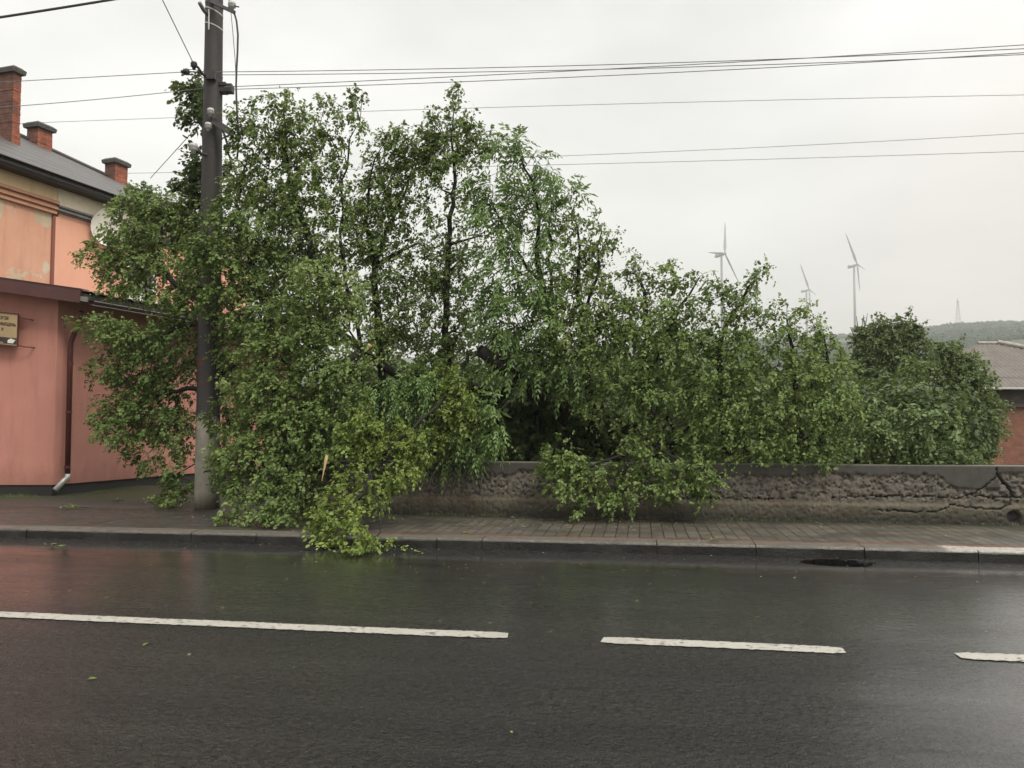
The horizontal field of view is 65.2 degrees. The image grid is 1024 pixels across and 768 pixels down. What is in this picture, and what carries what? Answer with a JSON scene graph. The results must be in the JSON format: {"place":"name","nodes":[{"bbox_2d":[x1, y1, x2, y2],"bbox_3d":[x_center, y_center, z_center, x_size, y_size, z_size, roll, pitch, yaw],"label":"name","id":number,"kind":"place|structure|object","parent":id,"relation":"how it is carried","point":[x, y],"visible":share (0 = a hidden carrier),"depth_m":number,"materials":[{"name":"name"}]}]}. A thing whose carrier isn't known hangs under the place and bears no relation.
{"place":"outdoors","nodes":[
{"label":"outdoors","id":0,"kind":"place"},
{"bbox_2d":[0,0,113,18],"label":"overhead wire","id":1,"kind":"object","parent":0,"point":[51,9],"visible":1,"depth_m":8.82,"materials":[{"name":"metal"}]},
{"bbox_2d":[0,485,302,510],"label":"verge","id":2,"kind":"structure","parent":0,"point":[132,496],"depth_m":15.50,"materials":[{"name":"grey concrete"}]},
{"bbox_2d":[164,71,244,293],"bbox_3d":[-5.986,-2.172,15.388,1.690,7.676,1.226,-1,-3,26],"label":"ivy","id":3,"kind":"object","parent":2,"relation":"on","point":[190,185],"visible":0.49,"depth_m":15.28,"materials":[{"name":"green plant"}]},
{"bbox_2d":[181,0,239,509],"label":"utility pole","id":4,"kind":"object","parent":2,"relation":"on","point":[215,90],"visible":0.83,"depth_m":14.17,"materials":[{"name":"concrete"}]},
{"bbox_2d":[0,72,180,82],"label":"overhead wire","id":5,"kind":"object","parent":4,"relation":"attached to","point":[91,77],"visible":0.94,"depth_m":14.67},
{"bbox_2d":[0,88,202,107],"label":"overhead wire","id":6,"kind":"object","parent":4,"relation":"attached to","point":[103,98],"visible":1,"depth_m":14.73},
{"bbox_2d":[150,120,202,178],"bbox_3d":[-7.118,-4.972,16.970,0.015,0.217,5.595,2,-3,-35],"label":"overhead wire","id":7,"kind":"object","parent":4,"relation":"attached to","point":[175,150],"visible":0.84,"depth_m":17.05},
{"bbox_2d":[162,0,192,61],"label":"overhead wire","id":8,"kind":"object","parent":4,"relation":"on","point":[177,30],"visible":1,"depth_m":13.42,"materials":[{"name":"black metal"}]},
{"bbox_2d":[190,48,1023,72],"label":"overhead wire","id":9,"kind":"object","parent":4,"relation":"attached to","point":[626,64],"visible":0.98,"depth_m":13.13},
{"bbox_2d":[223,54,1023,74],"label":"overhead wire","id":10,"kind":"object","parent":4,"relation":"attached to","point":[627,68],"visible":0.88,"depth_m":13.39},
{"bbox_2d":[226,44,1023,86],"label":"overhead wire","id":11,"kind":"object","parent":4,"relation":"attached to","point":[623,68],"visible":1,"depth_m":13.27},
{"bbox_2d":[234,52,1023,89],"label":"overhead wire","id":12,"kind":"object","parent":4,"relation":"attached to","point":[626,74],"visible":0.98,"depth_m":13.53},
{"bbox_2d":[0,537,1023,767],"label":"road","id":13,"kind":"structure","parent":0,"point":[899,683],"depth_m":5.39,"materials":[{"name":"grey asphalt"}]},
{"bbox_2d":[0,611,507,637],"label":"lane marking","id":14,"kind":"object","parent":13,"relation":"on","point":[434,632],"visible":1,"depth_m":6.33,"materials":[{"name":"paint"}]},
{"bbox_2d":[302,350,487,555],"bbox_3d":[-1.704,0.766,11.815,1.933,2.891,4.247,-1,-3,22],"label":"broken branch","id":15,"kind":"object","parent":13,"relation":"on","point":[406,439],"visible":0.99,"depth_m":11.68,"materials":[{"name":"green plant"}]},
{"bbox_2d":[397,545,410,550],"bbox_3d":[-1.353,2.079,10.138,0.242,0.068,0.115,-1,-3,26],"label":"leafy sprig","id":16,"kind":"object","parent":13,"relation":"on","point":[404,549],"visible":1,"depth_m":10.15,"materials":[{"name":"green plant"}]},
{"bbox_2d":[46,509,1023,667],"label":"leaf litter","id":17,"kind":"object","parent":13,"relation":"on","point":[523,526],"visible":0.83,"depth_m":11.73,"materials":[{"name":"plant"}]},
{"bbox_2d":[601,637,845,652],"bbox_3d":[1.502,1.884,5.780,1.712,0.005,0.188,0,-3,9],"label":"lane marking","id":18,"kind":"object","parent":13,"relation":"on","point":[720,644],"visible":1,"depth_m":5.78,"materials":[{"name":"paint"}]},
{"bbox_2d":[955,652,1023,661],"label":"lane marking","id":19,"kind":"object","parent":13,"relation":"on","point":[997,656],"visible":1,"depth_m":5.50,"materials":[{"name":"paint"}]},
{"bbox_2d":[0,506,1023,547],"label":"pavement","id":20,"kind":"structure","parent":0,"point":[1009,536],"depth_m":11.57,"materials":[{"name":"brick"}]},
{"bbox_2d":[533,430,731,521],"bbox_3d":[1.906,1.406,12.280,2.713,1.380,2.132,1,-3,-25],"label":"broken branch","id":21,"kind":"object","parent":20,"relation":"on","point":[584,466],"visible":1,"depth_m":12.17,"materials":[{"name":"green plant"}]},
{"bbox_2d":[0,0,1023,359],"label":"sky","id":22,"kind":"structure","parent":0,"point":[927,232],"materials":[{"name":"grey"}]},
{"bbox_2d":[182,327,1023,544],"bbox_3d":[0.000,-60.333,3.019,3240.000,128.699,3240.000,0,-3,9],"label":"ground","id":23,"kind":"structure","parent":0,"point":[843,340],"depth_m":655.24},
{"bbox_2d":[0,65,253,316],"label":"orange house","id":24,"kind":"structure","parent":23,"relation":"on","point":[52,201],"depth_m":20.27,"materials":[{"name":"paint"}]},
{"bbox_2d":[91,208,131,245],"bbox_3d":[-10.634,-4.138,21.048,0.988,1.050,0.676,0,-3,9],"label":"satellite dish","id":25,"kind":"object","parent":24,"relation":"attached to","point":[96,220],"visible":0.34,"depth_m":21.07,"materials":[{"name":"paint"}]},
{"bbox_2d":[127,244,157,303],"bbox_3d":[-10.597,-3.140,22.935,0.260,1.600,1.349,-1,-3,17],"label":"window","id":26,"kind":"structure","parent":24,"relation":"in","point":[148,289],"depth_m":23.24,"materials":[{"name":"white paint"}]},
{"bbox_2d":[20,95,1006,123],"bbox_3d":[-6.148,-7.397,22.634,55.357,1.775,0.013,0,-3,9],"label":"overhead wire","id":27,"kind":"object","parent":24,"relation":"attached to","point":[589,104],"visible":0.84,"depth_m":21.16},
{"bbox_2d":[117,151,1023,173],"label":"overhead wire","id":28,"kind":"object","parent":24,"relation":"attached to","point":[711,160],"visible":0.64,"depth_m":23.54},
{"bbox_2d":[0,277,336,495],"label":"pink annex","id":29,"kind":"object","parent":23,"relation":"on","point":[46,449],"visible":0.39,"depth_m":16.50,"materials":[{"name":"paint"}]},
{"bbox_2d":[0,312,34,347],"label":"sign board","id":30,"kind":"object","parent":29,"relation":"attached to","point":[9,329],"visible":1,"depth_m":16.27,"materials":[{"name":"paint"}]},
{"bbox_2d":[59,83,586,528],"bbox_3d":[-3.253,-1.462,13.496,10.078,7.667,4.333,0,-3,9],"label":"fallen tree","id":31,"kind":"object","parent":23,"relation":"on","point":[273,401],"visible":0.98,"depth_m":13.74,"materials":[{"name":"green plant"}]},
{"bbox_2d":[338,120,441,444],"bbox_3d":[-2.198,-1.819,14.485,1.956,5.917,1.380,0,-3,9],"label":"tree","id":32,"kind":"object","parent":23,"relation":"on","point":[392,336],"visible":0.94,"depth_m":14.31,"materials":[{"name":"green plant"}]},
{"bbox_2d":[335,363,518,494],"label":"ash tree","id":33,"kind":"object","parent":23,"relation":"on","point":[426,392],"visible":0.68,"depth_m":12.85,"materials":[{"name":"green plant"}]},
{"bbox_2d":[397,79,508,459],"bbox_3d":[-1.041,-1.931,14.170,2.035,6.946,1.136,0,-3,9],"label":"tree","id":34,"kind":"object","parent":23,"relation":"on","point":[435,282],"visible":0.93,"depth_m":14.07,"materials":[{"name":"green plant"}]},
{"bbox_2d":[328,351,685,461],"bbox_3d":[-0.272,0.970,14.514,6.934,3.070,1.978,-1,-3,13],"label":"shrub","id":35,"kind":"object","parent":23,"relation":"on","point":[529,422],"visible":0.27,"depth_m":14.16,"materials":[{"name":"green plant"}]},
{"bbox_2d":[0,525,1023,562],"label":"kerb","id":36,"kind":"structure","parent":23,"relation":"on","point":[795,549],"depth_m":10.17,"materials":[{"name":"concrete"}]},
{"bbox_2d":[452,122,597,452],"bbox_3d":[0.319,-1.274,13.231,2.528,6.383,2.045,1,-3,-23],"label":"ash tree","id":37,"kind":"object","parent":23,"relation":"on","point":[495,310],"visible":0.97,"depth_m":13.12,"materials":[{"name":"green plant"}]},
{"bbox_2d":[412,198,654,456],"bbox_3d":[0.249,-0.504,13.279,3.811,5.159,2.195,0,-3,-6],"label":"tree","id":38,"kind":"object","parent":23,"relation":"on","point":[584,352],"visible":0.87,"depth_m":12.98,"materials":[{"name":"green plant"}]},
{"bbox_2d":[338,316,859,397],"bbox_3d":[3.184,-0.103,29.991,19.562,5.099,3.295,0,-3,0],"label":"tree","id":39,"kind":"object","parent":23,"relation":"on","point":[398,362],"visible":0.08,"depth_m":29.81,"materials":[{"name":"green plant"}]},
{"bbox_2d":[279,359,1003,471],"bbox_3d":[1.946,1.038,15.523,13.640,3.169,2.910,0,-3,7],"label":"shrub","id":40,"kind":"object","parent":23,"relation":"on","point":[896,396],"visible":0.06,"depth_m":14.48,"materials":[{"name":"green plant"}]},
{"bbox_2d":[601,247,724,461],"bbox_3d":[2.558,-0.090,13.040,2.098,4.312,1.737,3,-4,-43],"label":"tree","id":41,"kind":"object","parent":23,"relation":"on","point":[657,431],"visible":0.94,"depth_m":12.81,"materials":[{"name":"green plant"}]},
{"bbox_2d":[303,460,1023,524],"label":"concrete wall","id":42,"kind":"structure","parent":23,"relation":"on","point":[960,494],"depth_m":12.30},
{"bbox_2d":[661,253,787,476],"bbox_3d":[3.579,-0.034,12.777,2.094,4.102,1.689,2,-4,-41],"label":"tree","id":43,"kind":"object","parent":23,"relation":"on","point":[724,413],"visible":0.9,"depth_m":12.51,"materials":[{"name":"green plant"}]},
{"bbox_2d":[708,225,740,340],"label":"wind turbine","id":44,"kind":"object","parent":23,"relation":"on","point":[721,254],"visible":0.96,"depth_m":1041.37,"materials":[{"name":"white metal"}]},
{"bbox_2d":[744,292,868,478],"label":"tree","id":45,"kind":"object","parent":23,"relation":"on","point":[797,396],"visible":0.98,"depth_m":12.33,"materials":[{"name":"green plant"}]},
{"bbox_2d":[800,264,815,336],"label":"wind turbine","id":46,"kind":"object","parent":23,"relation":"on","point":[806,290],"visible":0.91,"depth_m":1408.02,"materials":[{"name":"white metal"}]},
{"bbox_2d":[678,353,994,464],"bbox_3d":[4.875,0.675,12.357,4.528,2.310,1.483,0,-3,-8],"label":"shrub","id":47,"kind":"object","parent":23,"relation":"on","point":[885,433],"visible":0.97,"depth_m":12.25,"materials":[{"name":"green plant"}]},
{"bbox_2d":[846,235,865,332],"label":"wind turbine","id":48,"kind":"object","parent":23,"relation":"on","point":[854,287],"visible":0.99,"depth_m":1198.84,"materials":[{"name":"white metal"}]},
{"bbox_2d":[693,320,1023,366],"bbox_3d":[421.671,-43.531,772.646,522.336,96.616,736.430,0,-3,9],"label":"hill forest","id":49,"kind":"object","parent":23,"relation":"on","point":[993,330],"visible":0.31,"depth_m":671.43,"materials":[{"name":"green plant"}]},
{"bbox_2d":[842,305,937,388],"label":"tree","id":50,"kind":"object","parent":23,"relation":"on","point":[878,351],"visible":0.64,"depth_m":33.77,"materials":[{"name":"green plant"}]},
{"bbox_2d":[856,354,955,444],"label":"tree","id":51,"kind":"object","parent":23,"relation":"on","point":[912,372],"visible":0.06,"depth_m":18.91,"materials":[{"name":"green plant"}]},
{"bbox_2d":[955,298,960,321],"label":"lattice mast","id":52,"kind":"object","parent":23,"relation":"on","point":[958,309],"visible":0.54,"depth_m":1187.56,"materials":[{"name":"metal"}]},
{"bbox_2d":[910,333,1016,464],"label":"tree","id":53,"kind":"object","parent":23,"relation":"on","point":[953,363],"visible":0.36,"depth_m":23.71,"materials":[{"name":"green plant"}]},
{"bbox_2d":[466,133,1022,159],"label":"overhead wire","id":54,"kind":"object","parent":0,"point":[778,146],"visible":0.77,"depth_m":23.43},
{"bbox_2d":[893,340,1023,464],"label":"brick house","id":55,"kind":"structure","parent":0,"point":[1005,358],"depth_m":28.39,"materials":[{"name":"brick"}]}
]}

